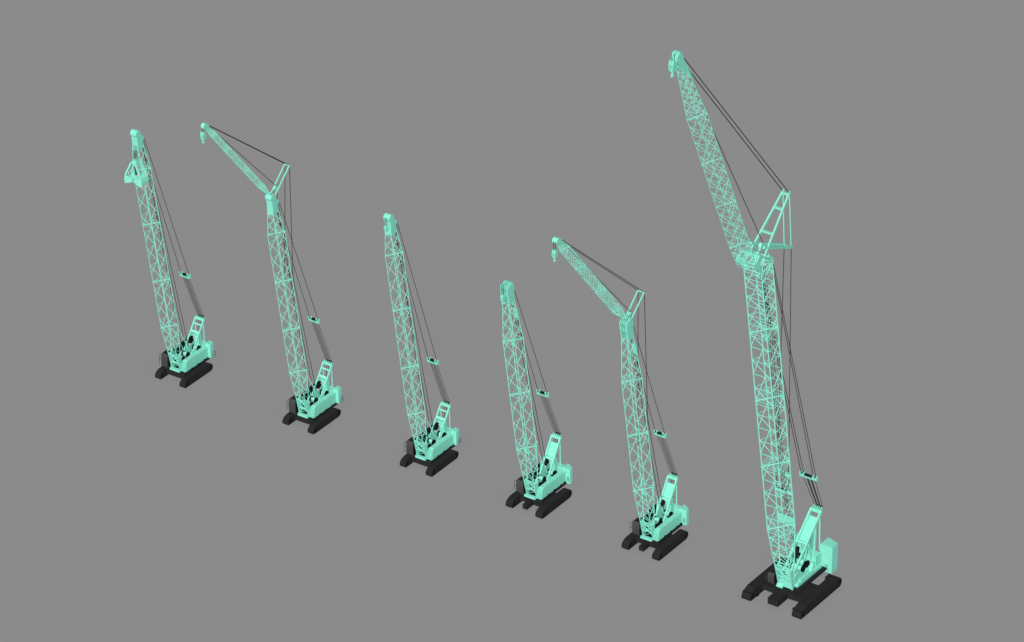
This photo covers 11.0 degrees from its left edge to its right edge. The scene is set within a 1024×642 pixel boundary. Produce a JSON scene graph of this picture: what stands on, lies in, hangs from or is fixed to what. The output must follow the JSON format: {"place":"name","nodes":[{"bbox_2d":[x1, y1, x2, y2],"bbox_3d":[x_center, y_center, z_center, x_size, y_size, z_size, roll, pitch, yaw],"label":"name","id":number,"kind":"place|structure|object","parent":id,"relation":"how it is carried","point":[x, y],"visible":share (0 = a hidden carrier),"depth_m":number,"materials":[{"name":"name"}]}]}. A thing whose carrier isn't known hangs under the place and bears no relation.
{"place":"outdoors","nodes":[
{"label":"outdoors","id":0,"kind":"place"},
{"bbox_2d":[0,0,1023,641],"bbox_3d":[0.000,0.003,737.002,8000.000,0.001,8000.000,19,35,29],"label":"ground","id":1,"kind":"structure","parent":0,"point":[482,150],"depth_m":739.08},
{"bbox_2d":[130,129,215,387],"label":"crawler crane","id":2,"kind":"object","parent":1,"relation":"on","point":[187,358],"visible":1,"depth_m":721.20,"materials":[{"name":"green paint"}]},
{"bbox_2d":[124,158,148,188],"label":"clamshell bucket","id":3,"kind":"object","parent":2,"relation":"hanging from","point":[139,180],"visible":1,"depth_m":700.67,"materials":[{"name":"green paint"}]},
{"bbox_2d":[201,122,342,433],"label":"crawler crane","id":4,"kind":"object","parent":1,"relation":"on","point":[315,403],"visible":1,"depth_m":708.01,"materials":[{"name":"green paint"}]},
{"bbox_2d":[200,131,205,143],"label":"hook block","id":5,"kind":"object","parent":4,"relation":"hanging from","point":[202,135],"depth_m":672.18,"materials":[{"name":"green paint"}]},
{"bbox_2d":[383,213,459,476],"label":"crawler crane","id":6,"kind":"object","parent":1,"relation":"on","point":[433,444],"visible":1,"depth_m":701.12,"materials":[{"name":"metal"}]},
{"bbox_2d":[500,280,571,518],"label":"crawler crane","id":7,"kind":"object","parent":1,"relation":"on","point":[544,480],"visible":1,"depth_m":692.91,"materials":[{"name":"metal"}]},
{"bbox_2d":[500,294,504,304],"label":"hook block","id":8,"kind":"object","parent":7,"relation":"hanging from","point":[502,297],"depth_m":672.45,"materials":[{"name":"green paint"}]},
{"bbox_2d":[552,236,688,560],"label":"crawler crane","id":9,"kind":"object","parent":1,"relation":"on","point":[661,521],"visible":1,"depth_m":681.46,"materials":[{"name":"green paint"}]},
{"bbox_2d":[552,249,557,261],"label":"hook block","id":10,"kind":"object","parent":9,"relation":"hanging from","point":[554,254],"depth_m":643.23,"materials":[{"name":"green paint"}]},
{"bbox_2d":[671,50,841,618],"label":"crawler crane","id":11,"kind":"object","parent":1,"relation":"on","point":[798,570],"visible":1,"depth_m":662.40,"materials":[{"name":"metal"}]},
{"bbox_2d":[668,59,676,77],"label":"hook block","id":12,"kind":"object","parent":11,"relation":"hanging from","point":[672,65],"depth_m":611.13,"materials":[{"name":"green paint"}]}
]}

